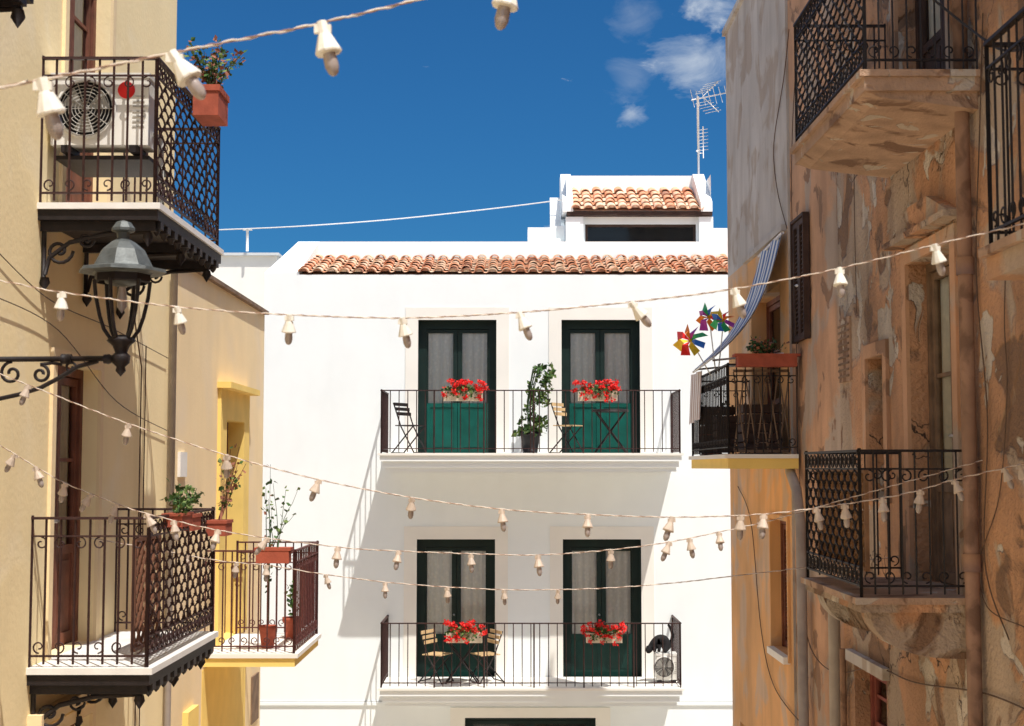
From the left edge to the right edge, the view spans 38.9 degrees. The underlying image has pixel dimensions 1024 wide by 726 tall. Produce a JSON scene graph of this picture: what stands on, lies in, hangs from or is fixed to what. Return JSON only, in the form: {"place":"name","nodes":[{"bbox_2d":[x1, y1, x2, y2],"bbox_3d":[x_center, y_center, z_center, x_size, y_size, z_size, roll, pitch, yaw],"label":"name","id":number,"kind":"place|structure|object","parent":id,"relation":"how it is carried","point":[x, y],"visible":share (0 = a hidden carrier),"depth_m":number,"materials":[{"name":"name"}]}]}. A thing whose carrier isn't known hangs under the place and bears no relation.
{"place":"outdoors","nodes":[
{"label":"outdoors","id":0,"kind":"place"},
{"bbox_2d":[65,272,268,725],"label":"walls","id":1,"kind":"structure","parent":0,"point":[220,372],"depth_m":16.60,"materials":[{"name":"beige paint"}]},
{"bbox_2d":[177,452,258,725],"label":"meter boxes","id":2,"kind":"object","parent":1,"relation":"attached to","point":[190,716],"visible":1,"depth_m":15.12,"materials":[{"name":"white plastic"}]},
{"bbox_2d":[224,422,227,632],"bbox_3d":[-3.600,1.986,17.352,0.200,2.580,1.100,0,-4,0],"label":"balcony door","id":3,"kind":"structure","parent":1,"relation":"attached to","point":[225,552],"depth_m":17.81,"materials":[{"name":"brown wood"}]},
{"bbox_2d":[203,541,320,666],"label":"iron balcony","id":4,"kind":"structure","parent":1,"relation":"attached to","point":[239,649],"depth_m":16.09,"materials":[{"name":"yellow paint"}]},
{"bbox_2d":[259,464,274,648],"bbox_3d":[-2.734,2.172,16.361,0.213,2.066,0.273,3,-5,-32],"label":"potted plant","id":5,"kind":"object","parent":4,"relation":"on","point":[271,631],"visible":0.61,"depth_m":16.28,"materials":[{"name":"green plant"}]},
{"bbox_2d":[254,479,299,562],"bbox_3d":[-2.550,1.735,15.984,0.562,0.928,0.476,3,-5,-40],"label":"potted plant","id":6,"kind":"object","parent":4,"relation":"on","point":[273,554],"visible":0.97,"depth_m":15.85,"materials":[{"name":"green plant"}]},
{"bbox_2d":[282,580,300,638],"bbox_3d":[-2.585,2.930,17.264,0.313,0.684,0.453,1,-4,-20],"label":"potted plant","id":7,"kind":"object","parent":4,"relation":"on","point":[289,626],"visible":0.46,"depth_m":17.14,"materials":[{"name":"green plant"}]},
{"bbox_2d":[302,564,313,623],"bbox_3d":[-2.420,2.714,17.228,0.020,0.750,0.955,0,-4,0],"label":"wooden screen","id":8,"kind":"object","parent":4,"relation":"attached to","point":[310,585],"visible":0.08,"depth_m":17.09,"materials":[{"name":"red wood"}]},
{"bbox_2d":[209,229,281,307],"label":"cream house","id":9,"kind":"structure","parent":0,"point":[242,273],"depth_m":31.21,"materials":[{"name":"white paint"}]},
{"bbox_2d":[174,0,736,255],"label":"sky","id":10,"kind":"structure","parent":0,"point":[430,107],"materials":[{"name":"blue"}]},
{"bbox_2d":[700,405,735,455],"bbox_3d":[2.620,0.864,18.485,0.400,0.640,0.400,0,-4,0],"label":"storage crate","id":11,"kind":"object","parent":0,"point":[732,410],"visible":0.23,"depth_m":18.30,"materials":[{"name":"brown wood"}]},
{"bbox_2d":[712,414,757,454],"bbox_3d":[2.700,0.874,17.582,0.480,0.490,0.480,0,-4,0],"label":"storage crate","id":12,"kind":"object","parent":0,"point":[733,422],"visible":0.15,"depth_m":17.35,"materials":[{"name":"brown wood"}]},
{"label":"street pavement","id":13,"kind":"structure","parent":0,"visible":0},
{"bbox_2d":[785,469,808,725],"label":"drainpipe","id":14,"kind":"object","parent":13,"relation":"on","point":[802,630],"visible":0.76,"depth_m":15.36,"materials":[{"name":"grey metal"}]},
{"label":"ground","id":15,"kind":"structure","parent":0,"visible":0},
{"bbox_2d":[0,0,176,725],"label":"walls","id":16,"kind":"structure","parent":15,"relation":"on","point":[110,466],"depth_m":10.74,"materials":[{"name":"paint"}]},
{"bbox_2d":[0,0,33,27],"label":"wrought iron balcony","id":17,"kind":"structure","parent":16,"relation":"attached to","point":[15,8],"depth_m":7.61,"materials":[{"name":"metal"}]},
{"bbox_2d":[51,366,83,648],"bbox_3d":[-3.560,1.103,11.135,0.200,2.169,1.130,0,-4,0],"label":"balcony door","id":18,"kind":"structure","parent":16,"relation":"attached to","point":[73,381],"depth_m":11.51,"materials":[{"name":"brown wood"}]},
{"bbox_2d":[66,0,96,201],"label":"balcony door","id":19,"kind":"structure","parent":16,"relation":"attached to","point":[78,27],"depth_m":11.90,"materials":[{"name":"brown wood"}]},
{"bbox_2d":[0,220,165,400],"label":"street lamp","id":20,"kind":"object","parent":16,"relation":"attached to","point":[122,262],"visible":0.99,"depth_m":8.50,"materials":[{"name":"metal"}]},
{"bbox_2d":[0,298,166,430],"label":"overhead cable","id":21,"kind":"object","parent":16,"relation":"attached to","point":[79,355],"visible":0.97,"depth_m":11.09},
{"bbox_2d":[0,254,167,357],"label":"overhead cable","id":22,"kind":"object","parent":16,"relation":"attached to","point":[68,309],"visible":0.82,"depth_m":10.52,"materials":[{"name":"black rubber"}]},
{"bbox_2d":[26,507,217,725],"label":"wrought iron balcony","id":23,"kind":"structure","parent":16,"relation":"attached to","point":[112,667],"depth_m":10.22,"materials":[{"name":"metal"}]},
{"bbox_2d":[130,535,161,651],"bbox_3d":[-2.780,1.732,11.029,0.032,0.830,0.780,0,-4,0],"label":"wooden lattice","id":24,"kind":"object","parent":23,"relation":"attached to","point":[140,619],"visible":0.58,"depth_m":10.87,"materials":[{"name":"brown wood"}]},
{"bbox_2d":[161,485,202,526],"bbox_3d":[-2.483,1.067,10.818,0.302,0.304,0.435,0,-4,0],"label":"potted plant","id":25,"kind":"object","parent":23,"relation":"on","point":[185,515],"visible":1,"depth_m":10.78,"materials":[{"name":"green plant"}]},
{"bbox_2d":[166,478,203,530],"bbox_3d":[-2.591,1.124,11.593,0.246,0.419,0.433,-1,-4,8],"label":"potted plant","id":26,"kind":"object","parent":23,"relation":"on","point":[196,518],"visible":0.3,"depth_m":11.55,"materials":[{"name":"green plant"}]},
{"bbox_2d":[206,443,250,535],"bbox_3d":[-2.372,1.072,12.381,0.357,0.780,0.652,0,-4,0],"label":"potted plant","id":27,"kind":"object","parent":23,"relation":"on","point":[219,523],"visible":0.91,"depth_m":12.19,"materials":[{"name":"green plant"}]},
{"bbox_2d":[37,55,223,318],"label":"wrought iron balcony","id":28,"kind":"structure","parent":16,"relation":"attached to","point":[166,238],"depth_m":10.52,"materials":[{"name":"metal"}]},
{"bbox_2d":[50,73,169,204],"bbox_3d":[-2.939,-1.606,10.785,0.778,0.928,0.755,0,-4,0],"label":"air conditioner","id":29,"kind":"object","parent":28,"relation":"on","point":[106,126],"visible":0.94,"depth_m":10.45,"materials":[{"name":"white metal"}]},
{"bbox_2d":[183,35,246,125],"bbox_3d":[-2.371,-2.252,11.487,0.469,0.685,0.645,0,-4,0],"label":"hanging planter","id":30,"kind":"object","parent":28,"relation":"hanging from","point":[211,109],"visible":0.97,"depth_m":11.38,"materials":[{"name":"ceramic"}]},
{"bbox_2d":[134,273,177,725],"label":"drainpipe","id":31,"kind":"object","parent":16,"relation":"attached to","point":[171,449],"visible":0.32,"depth_m":14.05,"materials":[{"name":"beige metal"}]},
{"bbox_2d":[0,0,517,139],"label":"string lights","id":32,"kind":"object","parent":16,"relation":"attached to","point":[50,108],"visible":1,"depth_m":3.88},
{"bbox_2d":[0,445,982,575],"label":"string lights","id":33,"kind":"object","parent":16,"relation":"attached to","point":[175,530],"visible":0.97,"depth_m":9.16},
{"bbox_2d":[0,373,1023,540],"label":"string lights","id":34,"kind":"object","parent":16,"relation":"attached to","point":[668,527],"visible":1,"depth_m":8.01},
{"bbox_2d":[260,242,732,725],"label":"walls","id":35,"kind":"structure","parent":15,"relation":"on","point":[327,380],"depth_m":24.91,"materials":[{"name":"white paint"}]},
{"bbox_2d":[417,539,494,676],"bbox_3d":[-0.960,4.218,25.032,1.340,2.359,0.200,0,-4,0],"label":"french door","id":36,"kind":"structure","parent":35,"relation":"attached to","point":[464,605],"depth_m":25.02,"materials":[{"name":"green paint"}]},
{"bbox_2d":[418,321,495,452],"bbox_3d":[-0.947,0.443,25.303,1.353,2.347,0.200,0,-4,0],"label":"french door","id":37,"kind":"structure","parent":35,"relation":"attached to","point":[458,350],"depth_m":25.27,"materials":[{"name":"green paint"}]},
{"bbox_2d":[260,307,732,725],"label":"window surrounds","id":38,"kind":"object","parent":35,"relation":"attached to","point":[558,535],"visible":0.7,"depth_m":24.84,"materials":[{"name":"white paint"}]},
{"bbox_2d":[298,254,727,274],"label":"tile roof","id":39,"kind":"structure","parent":35,"relation":"on","point":[364,265],"depth_m":25.75,"materials":[{"name":"tile"}]},
{"bbox_2d":[465,718,594,725],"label":"entrance door","id":40,"kind":"structure","parent":35,"relation":"attached to","point":[529,721],"depth_m":24.83,"materials":[{"name":"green paint"}]},
{"bbox_2d":[378,615,683,705],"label":"white building balcony","id":41,"kind":"structure","parent":35,"relation":"attached to","point":[550,691],"depth_m":23.50,"materials":[{"name":"paint"}]},
{"bbox_2d":[418,629,453,683],"bbox_3d":[-1.267,4.879,24.117,0.478,0.853,0.403,-2,-5,28],"label":"folding chair","id":42,"kind":"object","parent":41,"relation":"on","point":[439,653],"visible":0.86,"depth_m":24.12,"materials":[{"name":"beige metal"}]},
{"bbox_2d":[445,643,477,683],"bbox_3d":[-0.821,4.929,24.009,0.560,0.738,0.532,0,-4,0],"label":"folding table","id":43,"kind":"object","parent":41,"relation":"on","point":[463,662],"visible":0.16,"depth_m":23.89,"materials":[{"name":"black metal"}]},
{"bbox_2d":[443,619,487,643],"bbox_3d":[-0.755,4.334,23.453,0.742,0.404,0.405,0,-4,0],"label":"geranium flower box","id":44,"kind":"object","parent":41,"relation":"attached to","point":[466,633],"visible":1,"depth_m":23.36,"materials":[{"name":"red plant"}]},
{"bbox_2d":[470,629,503,683],"bbox_3d":[-0.414,4.879,24.118,0.478,0.853,0.403,2,-5,-28],"label":"folding chair","id":45,"kind":"object","parent":41,"relation":"on","point":[489,653],"visible":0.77,"depth_m":24.11,"materials":[{"name":"beige metal"}]},
{"bbox_2d":[580,619,626,645],"bbox_3d":[1.482,4.348,23.436,0.764,0.421,0.408,0,-4,0],"label":"geranium flower box","id":46,"kind":"object","parent":41,"relation":"attached to","point":[596,633],"visible":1,"depth_m":23.36,"materials":[{"name":"red plant"}]},
{"bbox_2d":[653,651,676,681],"bbox_3d":[2.537,5.054,24.092,0.404,0.476,0.333,0,-4,0],"label":"air conditioner","id":47,"kind":"object","parent":41,"relation":"on","point":[664,666],"visible":0.96,"depth_m":23.94,"materials":[{"name":"white metal"}]},
{"bbox_2d":[646,624,673,652],"bbox_3d":[2.461,4.581,24.108,0.516,0.472,0.253,3,-5,-32],"label":"black cat","id":48,"kind":"object","parent":47,"relation":"on","point":[656,640],"visible":0.9,"depth_m":24.05},
{"bbox_2d":[378,389,683,471],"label":"white building balcony","id":49,"kind":"structure","parent":35,"relation":"attached to","point":[530,462],"depth_m":23.75,"materials":[{"name":"paint"}]},
{"bbox_2d":[391,402,426,452],"bbox_3d":[-1.724,1.091,24.289,0.478,0.853,0.403,-2,-5,30],"label":"folding chair","id":50,"kind":"object","parent":49,"relation":"on","point":[401,409],"visible":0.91,"depth_m":24.30,"materials":[{"name":"black metal"}]},
{"bbox_2d":[441,378,489,401],"bbox_3d":[-0.766,0.445,23.715,0.802,0.396,0.407,0,-4,0],"label":"geranium flower box","id":51,"kind":"object","parent":49,"relation":"attached to","point":[456,391],"visible":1,"depth_m":23.64,"materials":[{"name":"red plant"}]},
{"bbox_2d":[511,362,556,452],"bbox_3d":[0.371,0.741,24.323,0.772,1.542,0.559,0,-4,0],"label":"potted climbing plant","id":52,"kind":"object","parent":49,"relation":"on","point":[547,376],"visible":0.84,"depth_m":24.28,"materials":[{"name":"green plant"}]},
{"bbox_2d":[548,402,582,452],"bbox_3d":[0.909,1.091,24.289,0.478,0.853,0.403,-2,-5,30],"label":"folding chair","id":53,"kind":"object","parent":49,"relation":"on","point":[558,409],"visible":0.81,"depth_m":24.30,"materials":[{"name":"beige wood"}]},
{"bbox_2d":[571,379,621,402],"bbox_3d":[1.370,0.452,23.702,0.850,0.407,0.397,0,-4,0],"label":"geranium flower box","id":54,"kind":"object","parent":49,"relation":"attached to","point":[590,392],"visible":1,"depth_m":23.64,"materials":[{"name":"red plant"}]},
{"bbox_2d":[592,409,628,452],"bbox_3d":[1.650,1.149,24.280,0.612,0.738,0.612,0,-4,0],"label":"folding table","id":55,"kind":"object","parent":49,"relation":"on","point":[596,411],"visible":0.82,"depth_m":24.14,"materials":[{"name":"black metal"}]},
{"bbox_2d":[561,321,638,452],"bbox_3d":[1.534,0.443,25.303,1.353,2.347,0.200,0,-4,0],"label":"french door","id":56,"kind":"structure","parent":35,"relation":"attached to","point":[592,351],"depth_m":25.28,"materials":[{"name":"green paint"}]},
{"bbox_2d":[563,539,640,676],"bbox_3d":[1.541,4.218,25.032,1.340,2.359,0.200,0,-4,0],"label":"french door","id":57,"kind":"structure","parent":35,"relation":"attached to","point":[582,571],"depth_m":25.01,"materials":[{"name":"green paint"}]},
{"bbox_2d":[528,174,727,241],"bbox_3d":[3.058,-2.857,29.430,5.513,1.708,3.700,0,-4,0],"label":"penthouse","id":58,"kind":"object","parent":35,"relation":"on","point":[568,223],"visible":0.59,"depth_m":27.86,"materials":[{"name":"white paint"}]},
{"bbox_2d":[219,199,561,229],"bbox_3d":[-2.361,-2.874,28.258,6.708,0.577,0.183,0,-4,2],"label":"roof cable","id":59,"kind":"object","parent":58,"relation":"attached to","point":[391,219],"visible":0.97,"depth_m":28.26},
{"bbox_2d":[571,186,702,210],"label":"penthouse tile roof","id":60,"kind":"structure","parent":58,"relation":"attached to","point":[609,199],"depth_m":28.07,"materials":[{"name":"orange tile"}]},
{"bbox_2d":[690,80,725,173],"bbox_3d":[4.040,-4.268,29.296,0.837,2.966,0.371,-3,-5,36],"label":"tv antenna","id":61,"kind":"object","parent":58,"relation":"attached to","point":[698,150],"visible":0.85,"depth_m":29.40,"materials":[{"name":"metal"}]},
{"bbox_2d":[722,0,796,725],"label":"walls","id":62,"kind":"structure","parent":15,"relation":"on","point":[755,33],"depth_m":18.53,"materials":[{"name":"orange paint"}]},
{"bbox_2d":[689,363,798,468],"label":"iron balcony","id":63,"kind":"structure","parent":62,"relation":"attached to","point":[750,461],"depth_m":16.20,"materials":[{"name":"yellow paint"}]},
{"bbox_2d":[673,324,710,375],"bbox_3d":[2.158,-0.164,17.291,0.478,0.611,0.344,0,-4,0],"label":"toy pinwheel","id":64,"kind":"object","parent":63,"relation":"on","point":[681,346],"visible":1,"depth_m":17.23},
{"bbox_2d":[689,371,701,423],"bbox_3d":[2.345,0.455,18.590,0.070,0.650,1.150,0,-4,0],"label":"striped towel","id":65,"kind":"object","parent":63,"relation":"hanging from","point":[695,395],"visible":1,"depth_m":18.38,"materials":[{"name":"white fabric"}]},
{"bbox_2d":[696,303,722,368],"bbox_3d":[2.325,-0.300,17.067,0.255,0.842,0.254,2,-5,-26],"label":"toy pinwheel","id":66,"kind":"object","parent":63,"relation":"on","point":[701,320],"visible":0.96,"depth_m":17.05},
{"bbox_2d":[710,308,734,366],"bbox_3d":[2.449,-0.272,16.854,0.299,0.755,0.181,-3,-5,31],"label":"toy pinwheel","id":67,"kind":"object","parent":63,"relation":"on","point":[723,326],"visible":1,"depth_m":16.85},
{"bbox_2d":[692,231,783,372],"bbox_3d":[2.696,-0.687,17.444,0.851,1.495,2.001,0,-4,0],"label":"striped awning","id":68,"kind":"object","parent":63,"relation":"on","point":[767,255],"visible":0.91,"depth_m":17.01,"materials":[{"name":"blue fabric"}]},
{"bbox_2d":[738,403,782,453],"bbox_3d":[2.850,0.760,16.688,0.440,0.590,0.440,0,-4,0],"label":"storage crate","id":69,"kind":"object","parent":63,"relation":"on","point":[767,413],"visible":0.48,"depth_m":16.48,"materials":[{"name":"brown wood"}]},
{"bbox_2d":[733,369,791,451],"bbox_3d":[2.772,0.531,16.083,0.643,0.920,0.038,0,-4,0],"label":"wooden trellis","id":70,"kind":"object","parent":63,"relation":"on","point":[756,377],"visible":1,"depth_m":16.08,"materials":[{"name":"brown wood"}]},
{"bbox_2d":[732,336,800,366],"bbox_3d":[2.800,-0.132,15.970,0.720,0.346,0.399,0,-4,0],"label":"window box","id":71,"kind":"object","parent":63,"relation":"on","point":[763,355],"visible":1,"depth_m":15.88,"materials":[{"name":"ceramic"}]},
{"bbox_2d":[738,487,798,720],"bbox_3d":[3.130,2.806,17.832,0.011,2.519,4.337,0,-4,0],"label":"wall cable","id":72,"kind":"object","parent":62,"relation":"attached to","point":[759,612],"depth_m":18.33,"materials":[{"name":"black rubber"}]},
{"bbox_2d":[766,295,781,452],"bbox_3d":[3.430,0.143,18.011,0.200,2.010,2.050,0,-4,0],"label":"balcony door","id":73,"kind":"structure","parent":62,"relation":"attached to","point":[772,305],"depth_m":18.95,"materials":[{"name":"brown wood"}]},
{"bbox_2d":[773,29,788,228],"bbox_3d":[3.130,-2.624,16.830,0.011,2.233,1.055,0,-4,0],"label":"wall cable","id":74,"kind":"object","parent":62,"relation":"attached to","point":[775,128],"depth_m":16.93,"materials":[{"name":"black rubber"}]},
{"bbox_2d":[780,520,787,647],"bbox_3d":[3.330,2.606,16.987,0.200,1.530,1.060,0,-4,0],"label":"window shutter","id":75,"kind":"object","parent":62,"relation":"attached to","point":[783,583],"depth_m":17.42,"materials":[{"name":"brown wood"}]},
{"bbox_2d":[787,0,944,725],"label":"pink plaster building","id":76,"kind":"structure","parent":15,"relation":"on","point":[814,249],"depth_m":15.24,"materials":[{"name":"brown paint"}]},
{"bbox_2d":[791,33,799,483],"bbox_3d":[3.130,-1.083,15.871,0.010,5.346,0.622,0,-4,0],"label":"wall cable","id":77,"kind":"object","parent":76,"relation":"attached to","point":[795,309],"depth_m":15.99,"materials":[{"name":"black rubber"}]},
{"bbox_2d":[834,0,1023,725],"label":"walls","id":78,"kind":"structure","parent":15,"relation":"on","point":[884,393],"depth_m":11.15,"materials":[{"name":"orange paint"}]},
{"bbox_2d":[86,537,898,604],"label":"string lights","id":79,"kind":"object","parent":78,"relation":"attached to","point":[385,590],"visible":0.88,"depth_m":11.53},
{"bbox_2d":[0,223,1023,347],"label":"string lights","id":80,"kind":"object","parent":78,"relation":"attached to","point":[639,312],"visible":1,"depth_m":6.16},
{"bbox_2d":[828,613,846,725],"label":"pilaster","id":81,"kind":"object","parent":78,"relation":"attached to","point":[837,692],"visible":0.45,"depth_m":13.77,"materials":[{"name":"beige paint"}]},
{"bbox_2d":[837,316,851,382],"bbox_3d":[3.135,-0.123,13.674,0.030,0.600,0.460,0,-4,0],"label":"wall vent","id":82,"kind":"object","parent":78,"relation":"attached to","point":[844,350],"depth_m":13.61,"materials":[{"name":"concrete"}]},
{"bbox_2d":[854,174,856,312],"bbox_3d":[3.130,-1.433,13.199,0.007,1.965,0.125,0,-4,0],"label":"wall cable","id":83,"kind":"object","parent":78,"relation":"attached to","point":[854,240],"depth_m":13.23,"materials":[{"name":"black rubber"}]},
{"bbox_2d":[870,674,886,725],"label":"balcony door","id":84,"kind":"structure","parent":78,"relation":"attached to","point":[876,696],"depth_m":13.19,"materials":[{"name":"red wood"}]},
{"bbox_2d":[801,448,965,658],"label":"wrought iron balcony","id":85,"kind":"structure","parent":78,"relation":"attached to","point":[916,617],"depth_m":9.97,"materials":[{"name":"metal"}]},
{"bbox_2d":[817,470,869,571],"bbox_3d":[2.470,1.150,10.871,0.032,0.710,1.580,0,-4,0],"label":"wooden lattice","id":86,"kind":"object","parent":85,"relation":"attached to","point":[865,527],"visible":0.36,"depth_m":10.56,"materials":[{"name":"brown wood"}]},
{"bbox_2d":[790,0,979,177],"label":"wrought iron balcony","id":87,"kind":"structure","parent":78,"relation":"attached to","point":[882,123],"depth_m":10.54,"materials":[{"name":"concrete"}]},
{"bbox_2d":[807,637,1023,708],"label":"wall cable","id":88,"kind":"object","parent":78,"relation":"attached to","point":[925,684],"depth_m":10.77,"materials":[{"name":"black rubber"}]},
{"bbox_2d":[915,0,945,68],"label":"balcony door","id":89,"kind":"structure","parent":78,"relation":"attached to","point":[940,26],"depth_m":11.59,"materials":[{"name":"brown wood"}]},
{"bbox_2d":[926,254,955,584],"bbox_3d":[3.370,0.422,10.853,0.200,2.490,1.170,0,-4,0],"label":"balcony door","id":90,"kind":"structure","parent":78,"relation":"attached to","point":[934,338],"depth_m":11.29,"materials":[{"name":"brown wood"}]},
{"bbox_2d":[952,0,982,725],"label":"drainpipe","id":91,"kind":"object","parent":78,"relation":"attached to","point":[965,273],"visible":1,"depth_m":9.75,"materials":[{"name":"brown metal"}]},
{"bbox_2d":[975,13,1009,639],"bbox_3d":[3.130,-0.281,9.514,0.009,4.101,0.481,0,-4,0],"label":"wall cable","id":92,"kind":"object","parent":78,"relation":"attached to","point":[980,332],"depth_m":9.65,"materials":[{"name":"black rubber"}]},
{"bbox_2d":[978,6,1023,279],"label":"iron balcony","id":93,"kind":"structure","parent":78,"relation":"attached to","point":[1004,256],"depth_m":7.06,"materials":[{"name":"metal"}]},
{"bbox_2d":[933,0,1022,51],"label":"overhead cable","id":94,"kind":"object","parent":93,"relation":"attached to","point":[961,21],"visible":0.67,"depth_m":8.38,"materials":[{"name":"black rubber"}]},
{"bbox_2d":[980,214,1023,626],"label":"wall cable","id":95,"kind":"object","parent":78,"relation":"attached to","point":[1004,445],"depth_m":9.21,"materials":[{"name":"black rubber"}]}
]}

